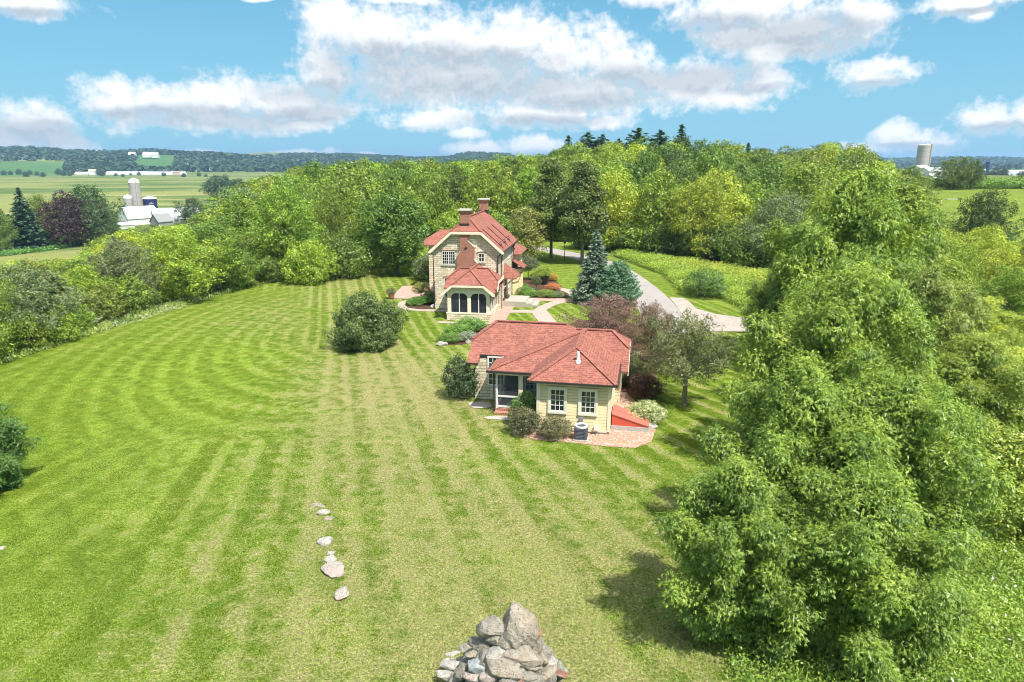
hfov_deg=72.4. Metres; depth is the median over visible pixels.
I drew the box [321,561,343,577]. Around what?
lawn stone
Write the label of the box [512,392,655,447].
brick patio
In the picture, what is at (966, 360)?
ash tree
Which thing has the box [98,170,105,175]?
field tree
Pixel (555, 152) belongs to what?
poplar tree
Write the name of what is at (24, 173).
field tree
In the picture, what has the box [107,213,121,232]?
broadleaf tree
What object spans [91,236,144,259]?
broadleaf tree
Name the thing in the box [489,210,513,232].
understory shrub
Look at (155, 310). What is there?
edge flowers
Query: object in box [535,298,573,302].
entrance path
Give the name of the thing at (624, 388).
plum bed
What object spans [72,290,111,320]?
wood edge shrub
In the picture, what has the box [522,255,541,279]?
standard shrub
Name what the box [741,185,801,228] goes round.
broadleaf tree
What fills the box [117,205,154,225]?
white barn
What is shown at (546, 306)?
lawn path
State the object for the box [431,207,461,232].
understory shrub
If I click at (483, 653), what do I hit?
cairn stone
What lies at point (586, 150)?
oak tree
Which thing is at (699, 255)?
understory shrub
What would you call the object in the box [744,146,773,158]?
poplar tree
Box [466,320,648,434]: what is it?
cottage
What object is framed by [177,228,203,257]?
poplar tree
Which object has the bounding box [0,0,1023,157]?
sky
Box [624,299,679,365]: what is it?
ornamental tree
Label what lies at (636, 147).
poplar tree
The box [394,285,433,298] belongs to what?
patio
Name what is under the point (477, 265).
stone house
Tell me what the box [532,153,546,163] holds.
broadleaf tree
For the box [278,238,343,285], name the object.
round shrub
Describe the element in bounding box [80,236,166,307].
broadleaf tree
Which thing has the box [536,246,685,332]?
driveway
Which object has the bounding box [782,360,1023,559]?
ash tree
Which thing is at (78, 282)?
oak tree
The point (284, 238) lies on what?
broadleaf tree
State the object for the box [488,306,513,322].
side path
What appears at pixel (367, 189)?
broadleaf tree
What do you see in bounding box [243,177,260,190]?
poplar tree
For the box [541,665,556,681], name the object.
cairn stone
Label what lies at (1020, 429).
thicket shrub
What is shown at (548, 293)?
garden plant
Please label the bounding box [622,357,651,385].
green shrub
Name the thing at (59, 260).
broadleaf tree
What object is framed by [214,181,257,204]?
broadleaf tree
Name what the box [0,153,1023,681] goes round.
ground
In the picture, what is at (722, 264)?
goldenrod flowers
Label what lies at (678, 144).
broadleaf tree
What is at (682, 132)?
spruce tree
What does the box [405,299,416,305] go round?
garden plant
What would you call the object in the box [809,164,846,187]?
broadleaf tree
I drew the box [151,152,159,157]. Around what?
hilltop barn
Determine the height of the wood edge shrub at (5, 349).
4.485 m
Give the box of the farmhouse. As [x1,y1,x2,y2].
[88,169,96,174]
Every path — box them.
[398,300,447,311]
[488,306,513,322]
[510,300,566,312]
[530,310,556,321]
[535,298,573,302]
[557,287,573,299]
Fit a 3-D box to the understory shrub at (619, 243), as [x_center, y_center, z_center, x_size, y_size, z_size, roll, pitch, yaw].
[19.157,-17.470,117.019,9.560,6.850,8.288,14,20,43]
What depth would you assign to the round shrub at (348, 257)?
90.38 m
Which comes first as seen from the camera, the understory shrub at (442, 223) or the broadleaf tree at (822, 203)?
the broadleaf tree at (822, 203)
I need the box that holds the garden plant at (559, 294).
[552,290,564,297]
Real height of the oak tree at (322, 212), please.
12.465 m
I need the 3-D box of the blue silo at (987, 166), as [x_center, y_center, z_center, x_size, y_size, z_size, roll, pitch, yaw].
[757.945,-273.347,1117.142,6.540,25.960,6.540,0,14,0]
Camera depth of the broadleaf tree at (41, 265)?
67.57 m
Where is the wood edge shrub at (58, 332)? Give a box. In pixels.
[35,303,83,339]
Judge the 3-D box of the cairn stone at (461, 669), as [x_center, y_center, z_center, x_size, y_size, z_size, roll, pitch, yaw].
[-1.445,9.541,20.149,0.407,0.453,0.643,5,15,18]
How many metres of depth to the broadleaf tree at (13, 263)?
88.06 m
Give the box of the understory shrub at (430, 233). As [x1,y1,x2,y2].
[420,219,434,237]
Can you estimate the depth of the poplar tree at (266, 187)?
145.34 m
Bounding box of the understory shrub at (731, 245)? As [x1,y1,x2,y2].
[716,234,755,263]
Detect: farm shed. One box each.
[118,221,134,228]
[912,165,928,173]
[919,167,944,175]
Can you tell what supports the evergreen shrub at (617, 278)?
on the ground at (258, 353)
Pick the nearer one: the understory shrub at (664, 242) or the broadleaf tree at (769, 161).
the understory shrub at (664, 242)
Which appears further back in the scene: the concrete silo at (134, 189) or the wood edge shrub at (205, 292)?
the concrete silo at (134, 189)
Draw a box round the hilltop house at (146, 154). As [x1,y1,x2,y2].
[142,152,151,156]
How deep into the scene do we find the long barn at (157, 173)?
1669.42 m
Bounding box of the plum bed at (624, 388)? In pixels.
[572,320,663,396]
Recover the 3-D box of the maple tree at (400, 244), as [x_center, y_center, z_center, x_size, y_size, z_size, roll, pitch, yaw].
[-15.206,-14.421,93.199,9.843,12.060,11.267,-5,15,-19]
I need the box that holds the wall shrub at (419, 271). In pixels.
[409,252,428,279]
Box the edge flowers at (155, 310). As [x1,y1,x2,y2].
[81,294,207,329]
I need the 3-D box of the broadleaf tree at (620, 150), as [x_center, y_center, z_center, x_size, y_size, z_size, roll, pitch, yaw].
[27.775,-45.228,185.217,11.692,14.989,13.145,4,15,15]
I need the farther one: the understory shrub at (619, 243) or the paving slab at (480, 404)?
the understory shrub at (619, 243)
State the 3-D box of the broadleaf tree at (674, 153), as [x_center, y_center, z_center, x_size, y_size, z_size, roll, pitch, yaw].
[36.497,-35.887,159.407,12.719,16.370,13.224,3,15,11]
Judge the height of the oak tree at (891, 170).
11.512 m
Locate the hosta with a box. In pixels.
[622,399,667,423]
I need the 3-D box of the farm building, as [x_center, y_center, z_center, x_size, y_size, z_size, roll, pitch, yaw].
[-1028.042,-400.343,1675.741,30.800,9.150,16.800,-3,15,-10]
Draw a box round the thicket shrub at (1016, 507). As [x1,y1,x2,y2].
[977,478,1023,556]
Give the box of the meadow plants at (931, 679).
[706,300,1023,681]
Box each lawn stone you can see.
[312,502,324,507]
[317,509,329,514]
[317,536,332,545]
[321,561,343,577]
[324,516,334,520]
[324,555,336,561]
[334,586,348,599]
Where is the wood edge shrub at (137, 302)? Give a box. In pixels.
[108,270,156,316]
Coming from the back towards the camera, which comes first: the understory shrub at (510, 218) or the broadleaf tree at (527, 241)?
the understory shrub at (510, 218)
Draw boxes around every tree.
[0,208,19,250]
[0,261,88,345]
[0,277,35,354]
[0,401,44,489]
[1,258,49,273]
[3,187,53,250]
[3,256,76,304]
[16,264,68,281]
[22,171,29,176]
[26,192,59,242]
[29,270,102,332]
[34,189,94,247]
[46,257,68,263]
[46,258,64,265]
[51,260,90,271]
[51,263,126,310]
[52,258,91,273]
[53,168,61,174]
[56,184,126,232]
[58,249,94,264]
[66,260,100,292]
[74,232,115,258]
[76,197,120,243]
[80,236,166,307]
[83,241,105,256]
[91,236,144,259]
[95,230,147,264]
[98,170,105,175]
[98,235,135,279]
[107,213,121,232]
[110,225,243,297]
[117,227,145,241]
[134,227,186,280]
[136,224,157,232]
[137,225,182,241]
[138,224,188,288]
[170,197,207,220]
[171,211,205,229]
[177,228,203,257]
[181,212,274,288]
[181,213,198,225]
[193,224,250,271]
[194,193,272,268]
[195,184,260,231]
[198,174,235,197]
[198,188,258,220]
[198,194,256,224]
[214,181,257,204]
[215,205,267,269]
[226,178,245,188]
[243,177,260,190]
[243,181,329,276]
[245,195,306,259]
[246,188,270,206]
[249,173,275,184]
[256,174,287,195]
[259,172,315,203]
[276,173,319,211]
[282,165,305,180]
[293,158,328,194]
[293,184,363,250]
[296,174,321,199]
[311,160,391,244]
[312,162,379,204]
[314,164,348,181]
[318,173,372,251]
[326,159,350,166]
[340,196,429,266]
[350,164,388,192]
[355,159,367,167]
[357,156,374,164]
[360,188,432,276]
[367,167,381,183]
[368,158,387,174]
[368,161,389,177]
[373,158,435,205]
[373,167,429,212]
[379,157,412,176]
[395,163,455,231]
[396,158,442,218]
[424,157,441,165]
[430,159,479,217]
[431,162,472,220]
[449,159,525,217]
[452,160,492,196]
[465,159,485,180]
[488,155,519,211]
[489,153,523,215]
[490,153,511,162]
[500,155,545,216]
[508,204,549,260]
[509,162,541,217]
[513,152,541,167]
[525,157,569,257]
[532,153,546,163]
[544,149,559,159]
[545,144,573,159]
[553,158,613,263]
[554,142,593,168]
[555,147,604,162]
[556,141,597,162]
[556,153,585,187]
[556,292,664,336]
[560,135,571,154]
[564,151,602,186]
[568,230,609,306]
[572,163,639,194]
[579,131,599,155]
[586,146,618,174]
[593,133,611,152]
[594,141,620,154]
[594,163,638,221]
[594,168,645,250]
[600,151,642,175]
[601,141,627,160]
[602,156,636,184]
[613,147,668,200]
[616,171,699,222]
[619,142,648,175]
[620,136,654,152]
[624,127,652,150]
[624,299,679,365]
[628,153,680,184]
[629,168,692,253]
[630,308,739,406]
[646,141,660,156]
[646,159,700,195]
[647,449,833,665]
[649,129,670,149]
[651,140,694,161]
[652,141,680,162]
[660,147,696,175]
[661,135,698,161]
[663,157,696,185]
[663,173,735,258]
[672,124,689,149]
[675,136,714,165]
[679,144,745,200]
[679,176,743,226]
[691,149,745,175]
[692,166,747,214]
[692,342,894,569]
[699,148,754,181]
[708,192,760,231]
[712,139,745,158]
[718,258,948,433]
[720,143,758,166]
[722,160,766,191]
[726,180,775,223]
[735,190,824,260]
[738,160,812,204]
[740,268,786,346]
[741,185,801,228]
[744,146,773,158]
[745,143,750,157]
[747,147,784,170]
[754,153,784,186]
[754,458,1003,681]
[759,158,948,344]
[759,238,944,368]
[770,153,793,165]
[774,158,827,216]
[776,145,800,156]
[778,158,849,194]
[779,156,804,185]
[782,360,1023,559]
[790,148,808,157]
[792,148,835,179]
[796,179,833,211]
[800,145,831,163]
[800,179,852,219]
[802,141,842,168]
[805,141,843,155]
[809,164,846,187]
[813,193,872,227]
[823,153,891,188]
[829,152,862,176]
[837,142,877,163]
[839,155,888,183]
[843,146,878,169]
[868,152,896,169]
[874,164,914,183]
[877,160,901,172]
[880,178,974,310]
[888,177,931,200]
[893,259,1005,383]
[896,175,942,205]
[897,164,927,186]
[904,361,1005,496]
[907,330,1023,453]
[920,185,936,200]
[922,202,957,224]
[928,155,979,189]
[929,217,957,234]
[931,218,957,234]
[933,228,968,256]
[935,250,978,301]
[937,267,978,301]
[942,240,1004,297]
[947,223,1023,260]
[950,186,1023,242]
[959,158,987,188]
[962,248,1023,299]
[963,230,1021,280]
[965,230,1018,245]
[966,295,1023,366]
[968,261,1023,327]
[970,321,1023,387]
[991,168,1005,175]
[996,250,1023,313]
[1000,168,1012,175]
[1002,239,1023,259]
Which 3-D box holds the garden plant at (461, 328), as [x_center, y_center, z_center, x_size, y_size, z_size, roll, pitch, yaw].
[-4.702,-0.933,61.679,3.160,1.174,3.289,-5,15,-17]
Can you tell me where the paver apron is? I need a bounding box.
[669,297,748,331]
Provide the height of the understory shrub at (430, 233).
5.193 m
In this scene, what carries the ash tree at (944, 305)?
on the ground at (258, 353)
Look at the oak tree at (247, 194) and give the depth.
118.20 m
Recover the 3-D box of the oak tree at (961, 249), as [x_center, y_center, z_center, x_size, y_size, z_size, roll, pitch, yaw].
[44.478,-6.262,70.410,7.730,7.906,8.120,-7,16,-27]
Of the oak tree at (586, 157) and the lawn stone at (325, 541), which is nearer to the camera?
the lawn stone at (325, 541)
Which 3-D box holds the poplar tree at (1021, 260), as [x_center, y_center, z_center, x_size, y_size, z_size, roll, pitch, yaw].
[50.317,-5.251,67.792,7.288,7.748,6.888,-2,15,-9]
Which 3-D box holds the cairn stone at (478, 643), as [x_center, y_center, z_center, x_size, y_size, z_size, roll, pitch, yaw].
[-0.902,8.806,20.345,0.861,0.397,0.529,-5,1,21]
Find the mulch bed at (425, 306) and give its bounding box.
[407,298,435,308]
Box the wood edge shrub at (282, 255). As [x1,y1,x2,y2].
[256,251,291,277]
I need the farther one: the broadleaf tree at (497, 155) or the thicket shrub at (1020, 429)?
the broadleaf tree at (497, 155)
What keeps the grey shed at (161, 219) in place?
on the ground at (258, 353)
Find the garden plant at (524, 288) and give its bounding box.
[516,285,534,292]
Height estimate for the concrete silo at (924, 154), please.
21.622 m
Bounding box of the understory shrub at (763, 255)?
[755,233,782,266]
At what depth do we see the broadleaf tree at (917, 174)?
169.21 m
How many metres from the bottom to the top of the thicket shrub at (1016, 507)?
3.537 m
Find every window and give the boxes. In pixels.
[442,251,454,264]
[478,253,484,261]
[487,356,502,385]
[547,386,567,414]
[578,388,597,416]
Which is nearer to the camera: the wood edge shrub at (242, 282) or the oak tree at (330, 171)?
the wood edge shrub at (242, 282)
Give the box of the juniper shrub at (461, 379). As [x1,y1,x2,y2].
[437,353,480,400]
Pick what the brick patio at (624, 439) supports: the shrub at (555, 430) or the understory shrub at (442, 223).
the shrub at (555, 430)
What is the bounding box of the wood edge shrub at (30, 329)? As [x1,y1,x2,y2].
[0,309,51,350]
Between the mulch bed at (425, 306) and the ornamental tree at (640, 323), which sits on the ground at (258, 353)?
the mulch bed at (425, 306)
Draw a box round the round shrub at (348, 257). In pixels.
[318,232,376,278]
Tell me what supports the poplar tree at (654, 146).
on the ground at (258, 353)
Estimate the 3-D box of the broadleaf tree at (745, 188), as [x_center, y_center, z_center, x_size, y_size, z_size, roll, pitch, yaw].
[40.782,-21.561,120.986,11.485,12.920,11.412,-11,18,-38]
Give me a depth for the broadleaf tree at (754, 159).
161.44 m
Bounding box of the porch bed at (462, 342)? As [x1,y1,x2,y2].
[443,324,489,344]
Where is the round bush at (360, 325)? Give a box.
[322,289,410,353]
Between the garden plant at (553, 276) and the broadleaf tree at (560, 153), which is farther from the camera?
the broadleaf tree at (560, 153)
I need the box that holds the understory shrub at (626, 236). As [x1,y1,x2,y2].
[612,215,651,248]
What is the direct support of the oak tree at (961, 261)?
on the ground at (258, 353)
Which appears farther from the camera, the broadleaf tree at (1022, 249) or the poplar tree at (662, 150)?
the poplar tree at (662, 150)
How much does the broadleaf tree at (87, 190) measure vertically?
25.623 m
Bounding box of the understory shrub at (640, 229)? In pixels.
[624,218,670,252]
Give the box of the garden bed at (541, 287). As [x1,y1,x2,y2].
[522,278,567,297]
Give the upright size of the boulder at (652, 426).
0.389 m
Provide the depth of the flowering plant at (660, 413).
41.56 m
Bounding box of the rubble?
[447,635,568,681]
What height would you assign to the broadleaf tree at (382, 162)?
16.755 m
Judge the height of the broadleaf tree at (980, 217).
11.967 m
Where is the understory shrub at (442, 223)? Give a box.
[431,218,452,233]
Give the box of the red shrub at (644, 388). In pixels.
[628,372,668,398]
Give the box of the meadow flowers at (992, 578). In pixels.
[898,470,1021,681]
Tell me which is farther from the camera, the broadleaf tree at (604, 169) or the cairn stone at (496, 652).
the broadleaf tree at (604, 169)
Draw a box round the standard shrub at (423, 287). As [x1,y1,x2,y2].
[411,282,430,299]
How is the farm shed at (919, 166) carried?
on the ground at (258, 353)
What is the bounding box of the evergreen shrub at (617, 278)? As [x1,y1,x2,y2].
[594,259,643,304]
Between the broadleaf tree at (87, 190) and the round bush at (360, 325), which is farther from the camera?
the broadleaf tree at (87, 190)
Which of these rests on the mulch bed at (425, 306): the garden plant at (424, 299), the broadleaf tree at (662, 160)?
the garden plant at (424, 299)
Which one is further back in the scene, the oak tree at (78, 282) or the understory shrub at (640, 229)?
the understory shrub at (640, 229)
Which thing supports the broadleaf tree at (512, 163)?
on the ground at (258, 353)
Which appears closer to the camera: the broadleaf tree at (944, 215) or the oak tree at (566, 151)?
the broadleaf tree at (944, 215)
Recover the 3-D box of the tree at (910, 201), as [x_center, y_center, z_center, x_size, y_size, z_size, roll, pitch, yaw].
[31.995,-5.811,59.464,12.725,15.640,10.861,3,15,11]
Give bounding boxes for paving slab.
[468,401,491,407]
[485,416,508,419]
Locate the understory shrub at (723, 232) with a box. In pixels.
[696,218,745,259]
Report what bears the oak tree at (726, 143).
on the ground at (258, 353)
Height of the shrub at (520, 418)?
1.957 m
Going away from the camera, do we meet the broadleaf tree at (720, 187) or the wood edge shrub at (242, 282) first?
the wood edge shrub at (242, 282)
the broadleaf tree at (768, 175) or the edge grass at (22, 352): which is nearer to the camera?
the edge grass at (22, 352)
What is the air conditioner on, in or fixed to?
on the brick patio at (624, 439)
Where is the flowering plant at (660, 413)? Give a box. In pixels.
[648,405,667,418]
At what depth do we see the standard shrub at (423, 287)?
77.05 m
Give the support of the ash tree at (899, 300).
on the ground at (258, 353)
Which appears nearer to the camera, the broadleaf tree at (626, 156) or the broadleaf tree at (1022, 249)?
the broadleaf tree at (1022, 249)
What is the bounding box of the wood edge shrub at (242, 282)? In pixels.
[210,256,254,287]
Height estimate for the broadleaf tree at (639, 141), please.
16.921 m
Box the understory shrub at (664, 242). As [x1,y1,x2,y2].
[635,223,679,254]
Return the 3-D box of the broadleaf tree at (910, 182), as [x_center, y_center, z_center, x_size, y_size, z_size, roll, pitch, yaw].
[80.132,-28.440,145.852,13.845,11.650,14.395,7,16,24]
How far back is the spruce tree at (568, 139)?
196.97 m
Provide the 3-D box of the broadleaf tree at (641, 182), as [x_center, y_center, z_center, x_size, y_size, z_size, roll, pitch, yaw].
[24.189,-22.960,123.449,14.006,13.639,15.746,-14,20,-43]
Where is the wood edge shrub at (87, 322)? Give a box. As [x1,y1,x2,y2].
[64,302,95,331]
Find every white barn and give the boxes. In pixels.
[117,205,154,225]
[150,207,198,223]
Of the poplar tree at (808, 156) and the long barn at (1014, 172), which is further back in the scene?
the long barn at (1014, 172)
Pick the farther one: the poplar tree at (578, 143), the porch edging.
the poplar tree at (578, 143)
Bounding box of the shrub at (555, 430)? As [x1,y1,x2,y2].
[537,414,574,440]
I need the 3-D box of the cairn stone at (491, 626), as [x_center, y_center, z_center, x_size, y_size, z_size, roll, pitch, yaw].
[-0.608,8.283,20.083,0.774,0.762,0.896,-12,19,-39]
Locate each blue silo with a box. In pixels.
[142,193,157,207]
[985,161,990,173]
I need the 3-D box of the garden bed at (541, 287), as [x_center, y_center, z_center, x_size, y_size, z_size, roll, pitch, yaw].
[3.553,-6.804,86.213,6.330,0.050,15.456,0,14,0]
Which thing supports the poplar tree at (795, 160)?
on the ground at (258, 353)
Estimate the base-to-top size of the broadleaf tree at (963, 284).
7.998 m
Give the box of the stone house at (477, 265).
[423,198,539,320]
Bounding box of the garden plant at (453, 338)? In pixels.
[436,332,461,342]
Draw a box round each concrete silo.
[123,195,132,206]
[128,177,142,205]
[915,141,932,166]
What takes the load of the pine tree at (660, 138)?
on the ground at (258, 353)
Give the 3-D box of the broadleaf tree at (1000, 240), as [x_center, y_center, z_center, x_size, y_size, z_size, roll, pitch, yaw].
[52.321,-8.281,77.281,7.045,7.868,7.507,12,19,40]
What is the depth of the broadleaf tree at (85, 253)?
108.83 m
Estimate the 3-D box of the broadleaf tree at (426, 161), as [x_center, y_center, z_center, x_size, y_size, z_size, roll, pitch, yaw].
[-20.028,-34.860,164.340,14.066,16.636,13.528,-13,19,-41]
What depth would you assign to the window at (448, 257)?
71.71 m
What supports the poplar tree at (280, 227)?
on the ground at (258, 353)
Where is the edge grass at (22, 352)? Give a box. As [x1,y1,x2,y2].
[0,262,395,363]
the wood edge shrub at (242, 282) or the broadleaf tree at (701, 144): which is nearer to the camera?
the wood edge shrub at (242, 282)
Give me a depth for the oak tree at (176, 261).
75.49 m
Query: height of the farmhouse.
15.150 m
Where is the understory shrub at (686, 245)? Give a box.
[672,229,702,257]
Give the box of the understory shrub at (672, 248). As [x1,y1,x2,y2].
[665,233,691,256]
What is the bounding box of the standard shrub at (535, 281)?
[531,275,541,290]
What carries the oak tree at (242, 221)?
on the ground at (258, 353)
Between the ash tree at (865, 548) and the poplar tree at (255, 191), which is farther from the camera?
the poplar tree at (255, 191)
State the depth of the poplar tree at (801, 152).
198.74 m
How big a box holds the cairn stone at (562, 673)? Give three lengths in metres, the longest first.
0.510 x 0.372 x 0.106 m
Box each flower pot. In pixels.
[384,287,396,298]
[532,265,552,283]
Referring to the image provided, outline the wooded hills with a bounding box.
[0,145,1023,172]
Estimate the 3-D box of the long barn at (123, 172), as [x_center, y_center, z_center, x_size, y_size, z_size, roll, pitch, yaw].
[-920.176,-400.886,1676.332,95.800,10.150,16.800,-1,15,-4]
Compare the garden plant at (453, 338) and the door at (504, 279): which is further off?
the door at (504, 279)
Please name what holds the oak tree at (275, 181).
on the ground at (258, 353)
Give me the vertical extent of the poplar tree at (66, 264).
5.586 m
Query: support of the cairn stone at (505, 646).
on the rubble
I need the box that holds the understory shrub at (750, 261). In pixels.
[715,222,777,267]
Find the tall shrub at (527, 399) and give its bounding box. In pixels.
[506,388,535,427]
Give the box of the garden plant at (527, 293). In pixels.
[521,290,538,296]
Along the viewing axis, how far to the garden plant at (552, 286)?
83.29 m
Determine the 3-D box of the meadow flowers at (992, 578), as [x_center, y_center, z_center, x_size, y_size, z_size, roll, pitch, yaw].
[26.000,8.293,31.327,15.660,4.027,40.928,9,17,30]
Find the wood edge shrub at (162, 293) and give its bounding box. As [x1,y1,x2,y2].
[148,276,180,301]
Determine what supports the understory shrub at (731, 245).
on the ground at (258, 353)
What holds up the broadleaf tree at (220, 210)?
on the ground at (258, 353)
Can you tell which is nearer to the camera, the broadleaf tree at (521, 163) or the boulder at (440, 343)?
the boulder at (440, 343)
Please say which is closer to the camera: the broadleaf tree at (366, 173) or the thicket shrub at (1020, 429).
the thicket shrub at (1020, 429)
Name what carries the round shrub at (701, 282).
on the ground at (258, 353)
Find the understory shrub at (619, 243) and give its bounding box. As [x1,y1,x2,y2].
[601,217,646,251]
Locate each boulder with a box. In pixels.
[436,341,447,345]
[649,422,657,429]
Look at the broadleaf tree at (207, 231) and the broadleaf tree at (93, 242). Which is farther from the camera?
the broadleaf tree at (93, 242)
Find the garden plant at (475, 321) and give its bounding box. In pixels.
[450,316,487,330]
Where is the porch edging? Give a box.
[437,321,490,323]
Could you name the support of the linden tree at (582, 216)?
on the ground at (258, 353)
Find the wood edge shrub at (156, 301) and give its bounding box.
[130,285,162,305]
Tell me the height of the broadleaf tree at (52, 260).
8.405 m
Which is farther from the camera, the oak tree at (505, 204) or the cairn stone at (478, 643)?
the oak tree at (505, 204)
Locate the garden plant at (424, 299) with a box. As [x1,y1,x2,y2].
[407,296,433,305]
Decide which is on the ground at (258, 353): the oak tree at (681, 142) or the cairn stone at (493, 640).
the oak tree at (681, 142)
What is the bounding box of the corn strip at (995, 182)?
[927,177,1023,188]
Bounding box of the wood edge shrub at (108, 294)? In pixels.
[80,282,128,320]
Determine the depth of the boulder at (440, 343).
58.29 m
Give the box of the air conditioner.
[573,423,588,441]
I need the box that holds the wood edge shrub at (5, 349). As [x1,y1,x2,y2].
[0,316,22,358]
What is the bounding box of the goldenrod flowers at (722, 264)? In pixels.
[655,257,771,278]
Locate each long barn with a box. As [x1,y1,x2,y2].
[106,171,147,174]
[145,172,186,174]
[992,170,1023,175]
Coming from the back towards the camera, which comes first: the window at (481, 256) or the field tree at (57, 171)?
the field tree at (57, 171)
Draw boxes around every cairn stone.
[436,670,452,680]
[440,660,459,669]
[445,651,459,656]
[455,662,467,680]
[457,643,471,652]
[462,671,478,681]
[465,649,477,658]
[467,636,492,651]
[468,658,485,673]
[476,615,504,637]
[479,649,487,660]
[479,671,494,681]
[484,636,499,645]
[485,646,507,661]
[485,658,522,679]
[500,641,509,649]
[502,602,538,648]
[502,645,543,669]
[521,671,537,681]
[527,665,541,671]
[532,636,543,653]
[539,652,547,665]
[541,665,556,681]
[548,656,557,666]
[556,670,568,677]
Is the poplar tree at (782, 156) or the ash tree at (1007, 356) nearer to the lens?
the ash tree at (1007, 356)
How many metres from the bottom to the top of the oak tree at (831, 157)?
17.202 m
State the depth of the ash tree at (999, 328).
55.79 m
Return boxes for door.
[504,279,505,298]
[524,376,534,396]
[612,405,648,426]
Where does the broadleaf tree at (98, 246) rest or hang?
on the ground at (258, 353)
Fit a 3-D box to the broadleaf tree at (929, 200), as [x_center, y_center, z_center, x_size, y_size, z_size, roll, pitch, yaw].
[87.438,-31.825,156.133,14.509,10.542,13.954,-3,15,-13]
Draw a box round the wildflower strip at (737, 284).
[610,248,769,308]
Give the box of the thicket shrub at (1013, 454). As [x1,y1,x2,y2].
[970,425,1023,504]
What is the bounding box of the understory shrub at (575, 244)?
[565,236,589,248]
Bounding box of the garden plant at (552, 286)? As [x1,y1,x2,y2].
[544,282,560,289]
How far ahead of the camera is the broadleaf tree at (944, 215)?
135.45 m
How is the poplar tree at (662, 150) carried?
on the ground at (258, 353)
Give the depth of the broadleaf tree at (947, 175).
217.21 m
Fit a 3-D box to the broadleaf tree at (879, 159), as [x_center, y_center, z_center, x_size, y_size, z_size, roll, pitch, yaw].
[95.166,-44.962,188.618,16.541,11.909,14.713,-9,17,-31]
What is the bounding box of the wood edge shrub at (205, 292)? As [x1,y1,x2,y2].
[169,260,215,297]
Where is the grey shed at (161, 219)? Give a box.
[149,213,173,226]
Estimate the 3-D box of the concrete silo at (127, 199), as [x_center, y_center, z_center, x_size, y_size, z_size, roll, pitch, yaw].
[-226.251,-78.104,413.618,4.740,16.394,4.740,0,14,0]
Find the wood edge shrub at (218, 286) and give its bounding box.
[205,268,231,290]
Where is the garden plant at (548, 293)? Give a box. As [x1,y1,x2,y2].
[537,289,556,297]
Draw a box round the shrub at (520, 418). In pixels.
[506,406,542,436]
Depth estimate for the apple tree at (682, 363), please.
42.54 m
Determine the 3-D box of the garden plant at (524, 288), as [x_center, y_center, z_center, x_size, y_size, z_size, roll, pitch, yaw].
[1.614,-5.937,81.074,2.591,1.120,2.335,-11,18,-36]
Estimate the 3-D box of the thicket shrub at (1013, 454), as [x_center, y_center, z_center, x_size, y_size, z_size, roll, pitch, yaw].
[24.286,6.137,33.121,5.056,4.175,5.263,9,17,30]
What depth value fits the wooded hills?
2390.26 m
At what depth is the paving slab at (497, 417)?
41.94 m
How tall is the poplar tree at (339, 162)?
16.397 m
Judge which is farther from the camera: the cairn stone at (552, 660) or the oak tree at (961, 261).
the oak tree at (961, 261)
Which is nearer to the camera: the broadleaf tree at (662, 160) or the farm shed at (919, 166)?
the broadleaf tree at (662, 160)
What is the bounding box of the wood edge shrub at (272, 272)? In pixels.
[252,255,287,280]
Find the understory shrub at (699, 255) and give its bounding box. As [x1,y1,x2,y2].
[678,222,732,259]
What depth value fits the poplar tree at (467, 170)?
154.70 m
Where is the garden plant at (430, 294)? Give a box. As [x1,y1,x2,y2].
[423,290,435,301]
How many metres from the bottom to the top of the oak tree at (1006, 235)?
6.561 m
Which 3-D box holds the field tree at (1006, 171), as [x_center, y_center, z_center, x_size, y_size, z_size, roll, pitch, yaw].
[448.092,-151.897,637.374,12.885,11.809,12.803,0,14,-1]
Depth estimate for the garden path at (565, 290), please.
82.86 m
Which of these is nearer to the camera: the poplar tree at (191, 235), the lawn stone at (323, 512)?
the lawn stone at (323, 512)
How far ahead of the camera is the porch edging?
66.56 m
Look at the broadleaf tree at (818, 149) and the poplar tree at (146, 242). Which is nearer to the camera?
the poplar tree at (146, 242)
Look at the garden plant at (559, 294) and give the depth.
78.56 m
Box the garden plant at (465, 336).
[456,331,476,340]
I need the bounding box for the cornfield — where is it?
[0,234,98,255]
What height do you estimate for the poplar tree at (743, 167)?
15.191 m
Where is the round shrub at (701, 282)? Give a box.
[682,264,729,297]
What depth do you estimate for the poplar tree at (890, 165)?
177.75 m
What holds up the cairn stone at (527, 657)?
on the rubble
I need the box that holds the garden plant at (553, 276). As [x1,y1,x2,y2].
[548,273,558,280]
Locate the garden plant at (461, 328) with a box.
[441,323,473,335]
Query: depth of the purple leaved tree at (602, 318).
54.81 m
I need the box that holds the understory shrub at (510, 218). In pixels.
[502,211,524,234]
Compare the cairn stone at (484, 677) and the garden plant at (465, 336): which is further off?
the garden plant at (465, 336)
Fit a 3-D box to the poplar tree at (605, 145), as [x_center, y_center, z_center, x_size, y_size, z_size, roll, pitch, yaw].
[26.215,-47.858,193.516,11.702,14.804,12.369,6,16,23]
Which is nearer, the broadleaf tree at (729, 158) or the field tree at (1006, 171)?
the broadleaf tree at (729, 158)
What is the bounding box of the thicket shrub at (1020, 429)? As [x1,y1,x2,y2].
[1012,406,1023,463]
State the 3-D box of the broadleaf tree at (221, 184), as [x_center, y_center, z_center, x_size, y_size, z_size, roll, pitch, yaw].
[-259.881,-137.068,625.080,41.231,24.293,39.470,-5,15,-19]

